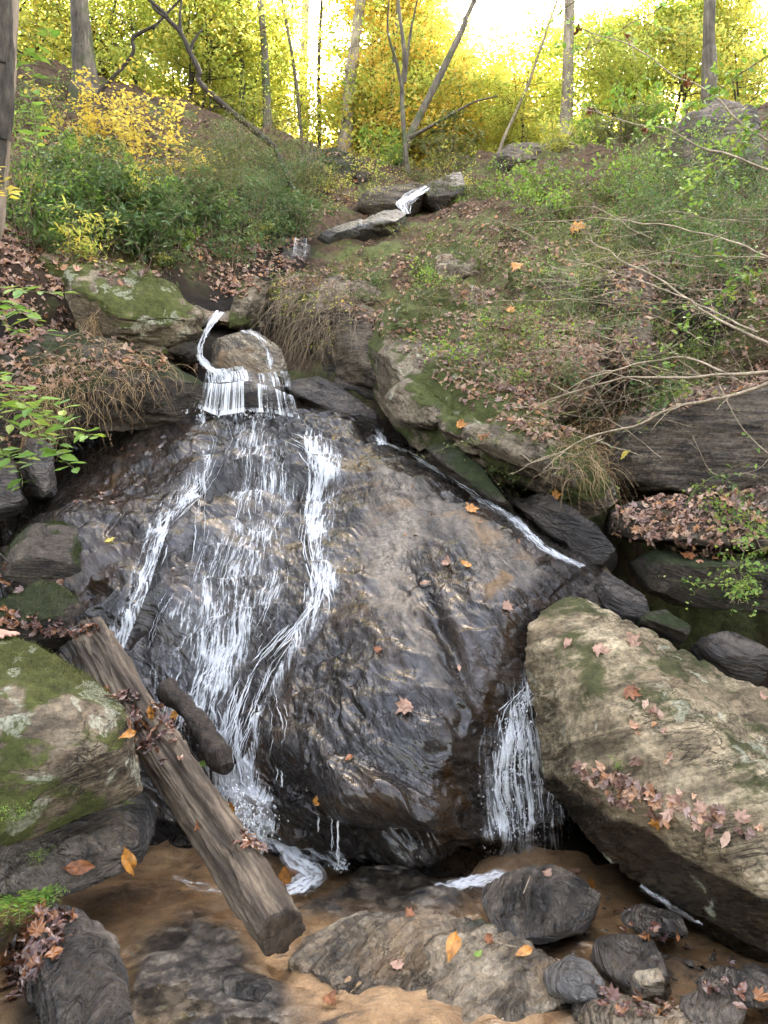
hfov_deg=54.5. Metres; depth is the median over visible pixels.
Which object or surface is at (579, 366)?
bare branch
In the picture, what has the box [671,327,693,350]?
weed clump
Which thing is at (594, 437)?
bare branch
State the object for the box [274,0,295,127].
tree
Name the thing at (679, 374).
weed clump
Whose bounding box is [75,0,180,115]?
tree
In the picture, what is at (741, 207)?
shrub
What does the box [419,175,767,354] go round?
ground cover
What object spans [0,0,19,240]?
tree
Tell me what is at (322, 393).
fall ledge
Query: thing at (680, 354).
bare branch
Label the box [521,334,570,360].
weed clump
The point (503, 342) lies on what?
weed clump
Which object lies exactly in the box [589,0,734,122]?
understory tree
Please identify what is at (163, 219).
shrub
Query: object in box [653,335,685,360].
weed clump
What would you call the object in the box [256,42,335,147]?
understory tree
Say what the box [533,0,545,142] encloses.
tree
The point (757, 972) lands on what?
creek stone
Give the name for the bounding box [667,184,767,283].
shrub
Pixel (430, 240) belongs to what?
weed clump
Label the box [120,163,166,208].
shrub
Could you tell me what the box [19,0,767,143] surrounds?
sky
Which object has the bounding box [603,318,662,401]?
slope rock
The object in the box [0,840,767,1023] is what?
creek bed
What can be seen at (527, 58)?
understory tree
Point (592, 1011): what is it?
creek stone
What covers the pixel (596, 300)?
weed clump
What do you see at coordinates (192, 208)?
shrub
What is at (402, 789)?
waterfall slab
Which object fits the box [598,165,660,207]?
weed clump
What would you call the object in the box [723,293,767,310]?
bare branch
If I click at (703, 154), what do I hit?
shrub
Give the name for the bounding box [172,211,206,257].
shrub
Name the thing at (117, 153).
shrub
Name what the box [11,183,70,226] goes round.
shrub
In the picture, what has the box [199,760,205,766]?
fallen leaf
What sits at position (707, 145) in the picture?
shrub
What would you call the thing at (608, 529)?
banded ledge
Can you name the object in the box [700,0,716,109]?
tree
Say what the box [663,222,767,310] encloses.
shrub
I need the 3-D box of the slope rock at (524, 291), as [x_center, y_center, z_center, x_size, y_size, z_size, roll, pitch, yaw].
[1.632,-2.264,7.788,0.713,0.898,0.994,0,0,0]
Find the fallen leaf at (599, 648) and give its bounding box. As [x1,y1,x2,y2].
[592,642,612,656]
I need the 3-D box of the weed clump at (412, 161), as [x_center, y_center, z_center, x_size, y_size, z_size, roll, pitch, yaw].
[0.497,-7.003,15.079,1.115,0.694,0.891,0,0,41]
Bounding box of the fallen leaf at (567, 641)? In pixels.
[564,637,571,647]
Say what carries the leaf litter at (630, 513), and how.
on the ground at (698, 621)
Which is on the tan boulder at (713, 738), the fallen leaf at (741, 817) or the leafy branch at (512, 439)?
the fallen leaf at (741, 817)
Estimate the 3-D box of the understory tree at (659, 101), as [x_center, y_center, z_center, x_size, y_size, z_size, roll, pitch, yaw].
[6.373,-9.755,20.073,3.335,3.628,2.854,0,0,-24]
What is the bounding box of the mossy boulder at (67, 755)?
[0,636,142,845]
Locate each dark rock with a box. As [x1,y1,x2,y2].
[0,457,27,520]
[19,437,56,498]
[168,340,200,367]
[321,365,374,399]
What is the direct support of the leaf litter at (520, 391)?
on the ground at (698, 621)
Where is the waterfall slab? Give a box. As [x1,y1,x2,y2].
[0,385,612,878]
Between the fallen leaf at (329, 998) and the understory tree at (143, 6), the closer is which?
the fallen leaf at (329, 998)
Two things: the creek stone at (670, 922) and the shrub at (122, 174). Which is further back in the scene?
the shrub at (122, 174)
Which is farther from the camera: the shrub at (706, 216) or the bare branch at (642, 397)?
the shrub at (706, 216)
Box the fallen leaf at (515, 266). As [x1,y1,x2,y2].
[511,262,523,270]
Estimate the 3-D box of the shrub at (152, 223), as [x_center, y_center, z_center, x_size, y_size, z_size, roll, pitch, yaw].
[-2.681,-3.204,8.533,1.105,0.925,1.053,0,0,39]
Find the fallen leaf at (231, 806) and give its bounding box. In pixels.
[226,801,236,811]
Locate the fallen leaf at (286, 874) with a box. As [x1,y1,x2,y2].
[278,866,297,885]
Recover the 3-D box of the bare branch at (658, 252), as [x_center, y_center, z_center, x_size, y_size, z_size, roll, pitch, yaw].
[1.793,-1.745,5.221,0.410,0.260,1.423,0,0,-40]
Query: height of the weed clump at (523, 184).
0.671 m
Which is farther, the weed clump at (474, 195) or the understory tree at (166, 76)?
the understory tree at (166, 76)
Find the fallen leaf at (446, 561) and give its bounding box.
[440,555,450,564]
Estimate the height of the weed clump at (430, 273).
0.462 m
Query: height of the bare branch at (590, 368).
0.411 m
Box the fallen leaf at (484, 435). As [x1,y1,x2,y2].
[477,433,489,440]
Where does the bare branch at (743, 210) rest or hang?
on the ground at (698, 621)
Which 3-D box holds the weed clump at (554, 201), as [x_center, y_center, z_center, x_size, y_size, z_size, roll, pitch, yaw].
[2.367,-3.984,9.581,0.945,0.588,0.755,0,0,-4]
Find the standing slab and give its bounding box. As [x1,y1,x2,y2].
[228,274,270,330]
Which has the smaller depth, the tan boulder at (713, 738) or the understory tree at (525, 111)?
the tan boulder at (713, 738)
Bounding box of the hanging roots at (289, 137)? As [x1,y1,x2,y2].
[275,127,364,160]
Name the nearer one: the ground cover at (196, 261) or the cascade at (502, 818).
the cascade at (502, 818)
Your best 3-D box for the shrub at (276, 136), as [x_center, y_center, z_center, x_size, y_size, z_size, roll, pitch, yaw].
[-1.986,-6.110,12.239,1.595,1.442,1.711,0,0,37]
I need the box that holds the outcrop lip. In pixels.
[454,416,619,518]
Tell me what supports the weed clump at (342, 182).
on the ground at (698, 621)
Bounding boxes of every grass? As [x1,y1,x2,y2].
[282,178,767,437]
[528,411,636,530]
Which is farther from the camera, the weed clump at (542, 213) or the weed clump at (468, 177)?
the weed clump at (468, 177)
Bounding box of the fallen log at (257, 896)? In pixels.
[72,617,305,956]
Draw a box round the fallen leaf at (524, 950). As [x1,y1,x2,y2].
[516,945,532,955]
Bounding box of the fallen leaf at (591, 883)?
[588,877,595,888]
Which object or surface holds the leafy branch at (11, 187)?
attached to the tree at (9, 16)
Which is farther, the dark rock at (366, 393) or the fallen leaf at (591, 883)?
the dark rock at (366, 393)
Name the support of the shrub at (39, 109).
on the ground at (698, 621)
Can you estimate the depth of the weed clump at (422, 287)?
7.49 m
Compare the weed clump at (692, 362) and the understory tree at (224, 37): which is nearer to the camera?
the weed clump at (692, 362)
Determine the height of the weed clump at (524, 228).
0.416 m
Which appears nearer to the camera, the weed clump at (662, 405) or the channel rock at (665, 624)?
the channel rock at (665, 624)
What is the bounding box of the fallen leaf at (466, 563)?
[461,560,472,566]
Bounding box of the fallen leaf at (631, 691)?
[622,685,642,699]
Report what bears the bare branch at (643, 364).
on the leaf litter at (630, 513)
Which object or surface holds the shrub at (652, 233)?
on the ground at (698, 621)
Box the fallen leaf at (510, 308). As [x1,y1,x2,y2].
[506,305,515,311]
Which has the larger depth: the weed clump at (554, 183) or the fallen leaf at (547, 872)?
the weed clump at (554, 183)
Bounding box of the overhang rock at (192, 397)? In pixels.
[0,329,213,457]
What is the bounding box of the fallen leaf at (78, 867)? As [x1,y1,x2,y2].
[63,860,95,874]
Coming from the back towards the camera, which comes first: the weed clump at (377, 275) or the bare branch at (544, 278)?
the weed clump at (377, 275)
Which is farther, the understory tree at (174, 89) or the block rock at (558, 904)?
the understory tree at (174, 89)
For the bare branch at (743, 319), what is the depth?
5.60 m
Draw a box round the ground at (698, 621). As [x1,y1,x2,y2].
[0,59,767,864]
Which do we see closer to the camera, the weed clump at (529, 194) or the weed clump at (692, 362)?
the weed clump at (692, 362)
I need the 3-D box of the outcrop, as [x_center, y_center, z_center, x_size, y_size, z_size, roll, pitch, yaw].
[0.765,-1.300,6.881,1.884,2.284,2.907,0,0,0]
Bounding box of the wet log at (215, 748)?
[156,677,233,774]
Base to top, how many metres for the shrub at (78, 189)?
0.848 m
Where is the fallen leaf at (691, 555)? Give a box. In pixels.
[680,551,695,558]
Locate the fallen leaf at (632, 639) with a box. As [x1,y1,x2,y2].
[625,631,640,646]
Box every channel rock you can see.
[420,441,513,511]
[510,492,617,571]
[594,571,648,624]
[636,609,690,646]
[691,631,767,685]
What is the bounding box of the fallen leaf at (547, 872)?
[542,868,552,875]
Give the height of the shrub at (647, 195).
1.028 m
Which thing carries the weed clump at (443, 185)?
on the ground at (698, 621)
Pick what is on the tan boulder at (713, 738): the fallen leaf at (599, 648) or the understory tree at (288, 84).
the fallen leaf at (599, 648)
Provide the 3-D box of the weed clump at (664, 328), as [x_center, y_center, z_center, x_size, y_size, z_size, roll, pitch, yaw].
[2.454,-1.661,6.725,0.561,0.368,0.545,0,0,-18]
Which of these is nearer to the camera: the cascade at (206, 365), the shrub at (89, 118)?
the cascade at (206, 365)
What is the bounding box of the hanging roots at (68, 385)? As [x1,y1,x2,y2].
[0,309,197,463]
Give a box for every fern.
[0,886,60,923]
[16,882,69,910]
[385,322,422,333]
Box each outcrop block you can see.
[384,378,452,431]
[436,410,481,443]
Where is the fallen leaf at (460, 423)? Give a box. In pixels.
[456,419,467,427]
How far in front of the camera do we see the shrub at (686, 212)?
7.61 m
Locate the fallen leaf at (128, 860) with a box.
[121,847,136,875]
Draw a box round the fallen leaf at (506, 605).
[502,600,513,610]
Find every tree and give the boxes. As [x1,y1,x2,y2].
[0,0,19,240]
[17,0,46,61]
[17,0,123,78]
[17,0,172,93]
[17,0,203,88]
[18,0,176,96]
[55,0,185,88]
[67,0,102,110]
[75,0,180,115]
[99,0,317,121]
[101,0,213,105]
[124,3,188,96]
[124,6,261,107]
[135,0,276,123]
[147,0,295,194]
[149,0,290,127]
[173,0,331,137]
[180,21,316,133]
[181,0,315,134]
[188,37,315,138]
[198,0,316,127]
[237,0,245,117]
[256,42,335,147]
[257,0,271,126]
[272,0,476,165]
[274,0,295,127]
[277,0,314,137]
[281,0,303,138]
[290,0,469,166]
[295,0,511,168]
[298,71,369,148]
[299,0,309,140]
[305,34,411,144]
[307,0,482,167]
[317,0,322,146]
[320,4,443,168]
[330,0,474,167]
[334,0,487,149]
[336,0,365,153]
[354,70,415,162]
[360,0,526,167]
[387,0,497,175]
[387,2,397,161]
[387,59,451,168]
[396,0,476,165]
[416,14,514,165]
[426,24,539,154]
[435,31,581,152]
[440,14,495,94]
[456,2,585,154]
[462,0,502,36]
[464,66,547,153]
[467,80,542,153]
[497,0,557,151]
[513,1,629,143]
[531,0,661,143]
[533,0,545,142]
[536,0,691,133]
[545,0,701,135]
[558,0,574,142]
[578,82,651,138]
[579,74,682,131]
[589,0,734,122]
[614,88,682,132]
[615,0,767,118]
[657,0,767,118]
[660,0,765,121]
[661,0,767,120]
[669,0,767,104]
[688,0,767,111]
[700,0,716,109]
[717,10,767,104]
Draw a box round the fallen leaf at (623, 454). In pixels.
[621,450,629,458]
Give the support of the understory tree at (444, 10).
on the ground at (698, 621)
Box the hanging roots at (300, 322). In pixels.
[236,271,386,378]
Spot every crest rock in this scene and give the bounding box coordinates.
[297,147,374,183]
[490,142,559,172]
[655,99,764,194]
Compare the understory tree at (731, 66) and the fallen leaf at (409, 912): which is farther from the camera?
the understory tree at (731, 66)
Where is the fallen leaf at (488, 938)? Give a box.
[483,933,492,944]
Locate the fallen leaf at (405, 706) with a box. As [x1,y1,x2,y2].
[395,696,413,714]
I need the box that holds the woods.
[447,0,767,141]
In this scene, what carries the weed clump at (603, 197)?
on the ground at (698, 621)
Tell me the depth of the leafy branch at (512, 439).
5.13 m
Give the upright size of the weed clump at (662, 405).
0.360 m
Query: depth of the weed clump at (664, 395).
6.34 m
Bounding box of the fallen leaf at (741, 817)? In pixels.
[733,809,750,823]
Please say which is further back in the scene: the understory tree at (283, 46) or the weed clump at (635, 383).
the understory tree at (283, 46)
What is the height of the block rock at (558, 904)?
0.209 m
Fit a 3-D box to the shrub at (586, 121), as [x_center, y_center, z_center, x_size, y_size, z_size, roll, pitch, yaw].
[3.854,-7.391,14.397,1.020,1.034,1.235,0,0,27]
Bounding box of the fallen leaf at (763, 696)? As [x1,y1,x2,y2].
[760,692,767,699]
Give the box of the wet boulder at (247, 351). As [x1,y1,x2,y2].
[211,330,287,382]
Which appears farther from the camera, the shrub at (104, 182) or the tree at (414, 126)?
the tree at (414, 126)
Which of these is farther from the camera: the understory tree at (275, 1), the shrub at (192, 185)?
the understory tree at (275, 1)
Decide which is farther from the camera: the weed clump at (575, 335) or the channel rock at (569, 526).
the weed clump at (575, 335)
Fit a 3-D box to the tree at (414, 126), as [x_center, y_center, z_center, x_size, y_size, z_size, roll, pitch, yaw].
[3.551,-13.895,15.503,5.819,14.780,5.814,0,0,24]
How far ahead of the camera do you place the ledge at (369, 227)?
10.97 m
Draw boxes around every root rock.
[268,268,383,315]
[292,302,377,387]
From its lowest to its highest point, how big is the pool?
0.492 m
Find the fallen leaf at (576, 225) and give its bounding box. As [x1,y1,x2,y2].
[570,219,585,233]
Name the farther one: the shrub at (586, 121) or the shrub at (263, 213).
the shrub at (586, 121)
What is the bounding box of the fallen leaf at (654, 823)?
[647,819,662,830]
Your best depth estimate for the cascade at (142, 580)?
5.00 m
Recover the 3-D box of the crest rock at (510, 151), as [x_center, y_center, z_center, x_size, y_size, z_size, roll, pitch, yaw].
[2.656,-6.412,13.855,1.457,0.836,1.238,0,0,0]
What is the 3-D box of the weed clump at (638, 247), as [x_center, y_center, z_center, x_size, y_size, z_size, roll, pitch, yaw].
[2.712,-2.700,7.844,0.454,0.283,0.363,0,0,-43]
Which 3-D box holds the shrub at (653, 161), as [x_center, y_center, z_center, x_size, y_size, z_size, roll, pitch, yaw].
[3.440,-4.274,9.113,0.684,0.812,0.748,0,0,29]
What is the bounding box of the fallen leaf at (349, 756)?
[345,754,352,760]
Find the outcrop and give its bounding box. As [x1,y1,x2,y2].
[367,282,563,490]
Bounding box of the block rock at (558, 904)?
[481,864,600,945]
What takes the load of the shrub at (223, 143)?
on the ground at (698, 621)
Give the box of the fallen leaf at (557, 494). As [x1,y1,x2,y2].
[552,489,561,498]
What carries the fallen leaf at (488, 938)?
on the flat creek rock at (503, 982)
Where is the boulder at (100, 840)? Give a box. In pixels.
[0,792,156,902]
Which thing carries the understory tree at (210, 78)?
on the ground at (698, 621)
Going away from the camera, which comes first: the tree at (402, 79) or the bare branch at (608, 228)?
the bare branch at (608, 228)
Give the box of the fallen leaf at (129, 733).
[118,728,135,738]
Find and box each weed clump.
[300,147,347,181]
[303,155,340,188]
[305,165,350,197]
[315,169,344,187]
[324,161,357,187]
[325,244,379,275]
[342,139,397,180]
[363,264,391,284]
[365,270,390,290]
[377,217,422,239]
[383,139,432,168]
[395,290,440,323]
[396,155,435,181]
[400,254,460,294]
[403,329,488,371]
[407,228,458,255]
[412,275,479,307]
[417,288,446,306]
[418,160,464,205]
[419,222,443,240]
[421,275,461,300]
[423,140,479,174]
[450,183,477,204]
[461,160,517,200]
[463,157,502,190]
[463,161,481,189]
[463,236,518,278]
[463,305,524,342]
[465,319,530,363]
[466,181,503,201]
[472,213,497,232]
[479,140,549,201]
[482,360,528,385]
[484,157,557,202]
[484,465,511,495]
[492,202,540,241]
[496,360,533,384]
[498,173,573,218]
[498,202,541,234]
[498,309,548,350]
[498,482,529,497]
[501,302,549,336]
[510,130,584,192]
[512,289,554,318]
[513,155,579,204]
[515,146,585,204]
[515,192,563,221]
[518,254,555,276]
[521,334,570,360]
[523,352,608,394]
[531,255,580,292]
[531,384,576,407]
[537,170,596,219]
[542,267,598,309]
[544,352,589,387]
[546,179,603,222]
[556,287,599,319]
[558,278,601,319]
[560,171,623,208]
[562,228,624,261]
[562,264,604,295]
[562,309,607,325]
[567,161,628,196]
[567,237,653,280]
[569,316,612,345]
[570,223,589,239]
[572,384,611,426]
[576,136,650,203]
[578,205,607,227]
[578,237,616,256]
[580,308,609,346]
[581,269,597,295]
[587,185,657,221]
[588,241,618,262]
[588,309,646,337]
[589,206,621,228]
[589,206,642,241]
[591,114,667,167]
[596,242,629,266]
[596,291,649,326]
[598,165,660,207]
[607,331,672,374]
[608,144,681,206]
[614,349,690,400]
[620,130,667,176]
[621,239,651,257]
[635,377,709,415]
[642,373,710,407]
[643,300,680,341]
[644,378,698,409]
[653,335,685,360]
[654,300,671,326]
[659,345,694,385]
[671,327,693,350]
[671,331,733,359]
[671,344,716,375]
[672,336,726,362]
[675,356,727,387]
[682,313,725,345]
[682,480,753,515]
[695,549,767,603]
[698,350,743,382]
[699,493,767,552]
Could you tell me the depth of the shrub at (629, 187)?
7.94 m
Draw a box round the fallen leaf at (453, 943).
[446,931,460,962]
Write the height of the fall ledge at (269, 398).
0.462 m
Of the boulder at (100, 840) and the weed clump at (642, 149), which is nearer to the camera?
the boulder at (100, 840)
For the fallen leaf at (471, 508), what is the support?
on the waterfall slab
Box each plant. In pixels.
[0,798,34,822]
[0,915,27,936]
[26,844,52,865]
[609,752,626,770]
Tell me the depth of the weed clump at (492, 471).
5.56 m
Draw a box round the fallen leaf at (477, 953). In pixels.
[474,950,481,956]
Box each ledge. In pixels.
[212,371,288,410]
[273,238,310,267]
[285,377,384,435]
[317,209,405,243]
[355,183,426,216]
[422,172,465,212]
[602,490,767,557]
[603,383,767,495]
[628,547,767,612]
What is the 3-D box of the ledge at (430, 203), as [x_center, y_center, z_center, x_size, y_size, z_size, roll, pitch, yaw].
[0.931,-5.420,12.847,0.951,0.782,1.124,0,0,0]
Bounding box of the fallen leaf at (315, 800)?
[313,795,319,805]
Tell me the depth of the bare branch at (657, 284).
4.96 m
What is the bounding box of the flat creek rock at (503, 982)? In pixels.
[288,908,572,1022]
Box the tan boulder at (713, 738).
[523,596,767,962]
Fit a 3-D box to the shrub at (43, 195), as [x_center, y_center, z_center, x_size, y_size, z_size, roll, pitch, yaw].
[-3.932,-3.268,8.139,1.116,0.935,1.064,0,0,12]
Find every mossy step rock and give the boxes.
[0,580,85,652]
[2,520,83,593]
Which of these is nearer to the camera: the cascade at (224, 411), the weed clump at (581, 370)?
the weed clump at (581, 370)
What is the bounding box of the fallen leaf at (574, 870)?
[568,868,580,873]
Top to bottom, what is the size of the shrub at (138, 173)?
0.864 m
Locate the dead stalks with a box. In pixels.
[405,167,767,429]
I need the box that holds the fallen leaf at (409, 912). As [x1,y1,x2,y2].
[405,908,414,917]
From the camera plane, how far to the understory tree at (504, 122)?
16.50 m
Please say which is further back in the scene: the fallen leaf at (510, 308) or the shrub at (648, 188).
the shrub at (648, 188)
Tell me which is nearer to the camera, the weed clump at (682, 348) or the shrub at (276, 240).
the weed clump at (682, 348)
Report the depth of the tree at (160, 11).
11.97 m
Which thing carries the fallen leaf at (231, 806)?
on the cascade at (246, 795)
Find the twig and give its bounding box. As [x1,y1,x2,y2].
[493,941,520,947]
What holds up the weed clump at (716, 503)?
on the banded ledge at (608, 529)
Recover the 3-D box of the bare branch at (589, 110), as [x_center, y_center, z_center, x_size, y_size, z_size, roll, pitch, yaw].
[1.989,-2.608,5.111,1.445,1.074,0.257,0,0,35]
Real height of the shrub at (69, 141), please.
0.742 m
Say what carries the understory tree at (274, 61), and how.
on the ground at (698, 621)
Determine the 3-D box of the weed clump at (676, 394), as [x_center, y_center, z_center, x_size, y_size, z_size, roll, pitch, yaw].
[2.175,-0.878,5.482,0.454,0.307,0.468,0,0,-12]
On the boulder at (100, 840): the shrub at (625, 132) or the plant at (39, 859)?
the plant at (39, 859)
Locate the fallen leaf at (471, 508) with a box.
[465,502,478,512]
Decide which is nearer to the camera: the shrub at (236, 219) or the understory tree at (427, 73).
the shrub at (236, 219)
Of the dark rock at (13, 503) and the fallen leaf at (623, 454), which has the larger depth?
the dark rock at (13, 503)
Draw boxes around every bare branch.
[463,202,537,239]
[494,228,608,284]
[496,284,634,326]
[497,331,767,416]
[500,358,654,388]
[502,201,652,241]
[510,323,625,357]
[511,266,577,284]
[511,382,767,488]
[515,202,767,263]
[517,332,636,377]
[519,319,677,381]
[522,306,644,329]
[525,389,603,409]
[526,406,643,457]
[527,273,599,310]
[530,253,661,310]
[531,322,607,370]
[534,267,641,287]
[538,195,681,235]
[540,398,659,456]
[541,232,726,275]
[541,350,615,394]
[544,304,634,341]
[547,313,657,350]
[552,14,767,141]
[554,367,660,411]
[555,199,653,236]
[560,383,713,408]
[563,223,767,344]
[569,208,695,239]
[569,341,738,383]
[578,88,767,170]
[578,270,722,307]
[578,312,711,345]
[578,343,707,384]
[593,226,703,266]
[598,337,687,369]
[604,361,709,392]
[606,297,723,318]
[606,336,740,381]
[613,173,715,243]
[614,410,692,427]
[647,282,750,306]
[649,255,767,305]
[661,209,751,247]
[680,217,767,236]
[686,473,759,528]
[692,384,767,481]
[702,182,767,231]
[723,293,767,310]
[726,280,766,330]
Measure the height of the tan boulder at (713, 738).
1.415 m
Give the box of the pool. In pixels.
[196,305,265,331]
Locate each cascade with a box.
[112,421,232,647]
[164,410,293,748]
[182,366,299,419]
[197,310,272,375]
[199,413,206,425]
[207,430,340,885]
[280,771,349,872]
[375,428,583,566]
[396,186,428,213]
[446,682,697,922]
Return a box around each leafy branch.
[0,166,23,198]
[0,286,77,335]
[0,363,104,490]
[15,19,60,145]
[415,392,576,487]
[467,0,586,90]
[540,0,689,94]
[641,48,767,204]
[654,233,767,371]
[658,527,767,616]
[672,57,767,215]
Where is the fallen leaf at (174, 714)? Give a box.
[170,710,177,719]
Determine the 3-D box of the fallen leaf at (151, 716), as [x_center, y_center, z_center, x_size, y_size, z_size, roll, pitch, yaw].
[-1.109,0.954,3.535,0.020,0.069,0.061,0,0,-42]
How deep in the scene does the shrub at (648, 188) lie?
8.15 m
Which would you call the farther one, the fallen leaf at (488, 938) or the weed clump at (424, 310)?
the weed clump at (424, 310)
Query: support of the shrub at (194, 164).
on the ground at (698, 621)
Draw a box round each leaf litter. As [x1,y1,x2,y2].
[0,86,372,354]
[0,260,205,447]
[0,562,183,764]
[0,828,271,999]
[73,440,519,600]
[271,166,767,441]
[572,686,763,847]
[580,383,767,562]
[592,907,767,1016]
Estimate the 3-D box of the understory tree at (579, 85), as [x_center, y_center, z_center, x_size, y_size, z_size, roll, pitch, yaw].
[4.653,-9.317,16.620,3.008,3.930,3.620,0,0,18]
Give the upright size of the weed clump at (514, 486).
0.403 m
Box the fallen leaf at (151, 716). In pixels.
[147,706,153,720]
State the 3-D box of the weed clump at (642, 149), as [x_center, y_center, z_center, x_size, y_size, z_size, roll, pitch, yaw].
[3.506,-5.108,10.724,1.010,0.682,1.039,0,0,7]
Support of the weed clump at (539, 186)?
on the ground at (698, 621)
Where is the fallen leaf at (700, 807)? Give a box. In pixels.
[693,799,707,812]
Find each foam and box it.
[256,836,322,894]
[280,842,345,866]
[435,871,503,889]
[640,885,702,924]
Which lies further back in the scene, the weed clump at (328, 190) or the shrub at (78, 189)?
the weed clump at (328, 190)
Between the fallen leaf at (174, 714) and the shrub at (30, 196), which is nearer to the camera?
the fallen leaf at (174, 714)
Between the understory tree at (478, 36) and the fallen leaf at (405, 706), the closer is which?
the fallen leaf at (405, 706)
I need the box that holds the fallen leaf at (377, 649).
[373,646,382,652]
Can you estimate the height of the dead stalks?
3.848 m
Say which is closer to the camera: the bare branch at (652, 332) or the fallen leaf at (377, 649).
the fallen leaf at (377, 649)
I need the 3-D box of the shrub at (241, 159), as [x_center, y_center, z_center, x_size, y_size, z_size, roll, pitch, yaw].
[-2.476,-5.280,11.240,1.742,1.599,1.699,0,0,-17]
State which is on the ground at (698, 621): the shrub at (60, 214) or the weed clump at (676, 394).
the shrub at (60, 214)
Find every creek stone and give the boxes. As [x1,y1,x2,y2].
[219,973,271,1000]
[542,954,604,1003]
[571,994,693,1023]
[591,933,671,1000]
[620,904,687,938]
[630,967,664,1001]
[679,980,746,1023]
[694,966,767,1008]
[742,963,767,984]
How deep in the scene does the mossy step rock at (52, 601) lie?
4.46 m
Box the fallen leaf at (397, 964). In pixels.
[389,958,404,969]
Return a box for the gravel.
[129,896,764,1019]
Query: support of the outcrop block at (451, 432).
on the outcrop
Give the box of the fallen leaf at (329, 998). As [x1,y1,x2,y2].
[322,989,338,1006]
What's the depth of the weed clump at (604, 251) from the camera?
8.18 m
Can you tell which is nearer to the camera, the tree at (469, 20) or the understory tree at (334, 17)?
the understory tree at (334, 17)
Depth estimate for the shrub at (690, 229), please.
6.76 m
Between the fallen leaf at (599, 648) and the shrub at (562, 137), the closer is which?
the fallen leaf at (599, 648)
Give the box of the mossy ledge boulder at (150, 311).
[61,260,204,361]
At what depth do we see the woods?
38.64 m
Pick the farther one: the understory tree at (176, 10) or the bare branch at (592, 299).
the understory tree at (176, 10)
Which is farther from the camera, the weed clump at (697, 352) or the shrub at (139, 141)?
the shrub at (139, 141)
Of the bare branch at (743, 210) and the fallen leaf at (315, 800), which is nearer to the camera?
the fallen leaf at (315, 800)
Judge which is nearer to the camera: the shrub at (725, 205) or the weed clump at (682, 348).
the weed clump at (682, 348)
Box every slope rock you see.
[413,241,494,284]
[506,256,576,310]
[529,319,602,421]
[596,260,653,337]
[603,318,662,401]
[668,267,739,345]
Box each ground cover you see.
[10,141,300,285]
[269,158,450,352]
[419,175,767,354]
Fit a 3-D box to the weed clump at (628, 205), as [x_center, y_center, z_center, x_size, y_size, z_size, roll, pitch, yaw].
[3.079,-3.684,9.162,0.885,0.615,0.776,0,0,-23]
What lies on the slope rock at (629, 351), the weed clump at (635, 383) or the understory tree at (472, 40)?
the weed clump at (635, 383)
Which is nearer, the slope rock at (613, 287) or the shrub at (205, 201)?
the slope rock at (613, 287)
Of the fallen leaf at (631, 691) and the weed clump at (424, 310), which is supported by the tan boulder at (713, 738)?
the fallen leaf at (631, 691)
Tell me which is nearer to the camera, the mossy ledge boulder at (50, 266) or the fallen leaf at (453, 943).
the fallen leaf at (453, 943)
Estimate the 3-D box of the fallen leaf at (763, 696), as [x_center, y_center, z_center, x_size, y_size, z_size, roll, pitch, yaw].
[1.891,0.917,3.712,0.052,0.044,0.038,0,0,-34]
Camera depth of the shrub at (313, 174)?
12.40 m
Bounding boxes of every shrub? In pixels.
[5,126,86,253]
[5,157,82,241]
[6,190,88,256]
[7,159,89,223]
[7,175,123,249]
[9,101,107,206]
[10,77,90,163]
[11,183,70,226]
[12,126,92,177]
[14,37,87,134]
[17,67,132,153]
[18,104,132,200]
[19,173,69,210]
[28,191,76,246]
[35,167,148,252]
[37,125,112,186]
[40,151,108,225]
[40,163,138,225]
[41,69,132,142]
[45,134,114,189]
[47,195,127,262]
[59,181,117,251]
[59,198,119,256]
[63,184,109,222]
[70,134,125,172]
[71,126,143,213]
[72,133,150,181]
[77,166,143,232]
[79,173,137,252]
[82,32,212,154]
[82,139,156,203]
[87,84,227,180]
[89,172,190,253]
[90,164,177,227]
[92,148,180,207]
[94,149,155,214]
[97,197,190,265]
[103,189,178,266]
[114,184,196,249]
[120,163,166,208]
[123,203,190,240]
[127,142,202,206]
[129,169,226,239]
[129,198,174,257]
[130,156,190,227]
[136,213,189,272]
[138,176,205,254]
[143,136,237,205]
[147,239,179,273]
[161,93,280,203]
[168,140,247,213]
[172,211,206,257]
[183,119,262,177]
[183,157,250,235]
[184,180,249,242]
[187,143,317,242]
[189,189,237,227]
[198,212,267,267]
[203,87,311,178]
[225,161,277,211]
[235,135,311,201]
[236,118,332,209]
[242,209,296,255]
[245,218,276,246]
[246,182,285,226]
[254,185,335,239]
[255,171,312,233]
[275,186,324,238]
[278,143,338,191]
[354,121,416,169]
[404,106,489,173]
[524,93,593,159]
[559,101,608,145]
[566,103,637,147]
[592,83,675,143]
[596,144,676,233]
[600,134,655,192]
[601,73,688,143]
[601,163,696,248]
[601,170,716,252]
[604,125,720,229]
[609,163,694,247]
[611,175,689,248]
[612,174,676,217]
[615,100,696,194]
[618,159,756,298]
[619,157,711,249]
[631,121,744,226]
[631,137,677,192]
[633,142,734,195]
[640,161,710,248]
[644,127,724,184]
[645,150,761,279]
[650,111,721,197]
[654,91,766,206]
[655,159,712,211]
[657,176,761,268]
[661,183,756,260]
[662,139,715,206]
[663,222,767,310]
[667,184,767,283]
[668,163,765,249]
[675,158,740,238]
[681,124,767,231]
[682,113,765,193]
[695,182,767,234]
[702,174,767,237]
[708,173,767,228]
[715,123,767,206]
[727,115,767,210]

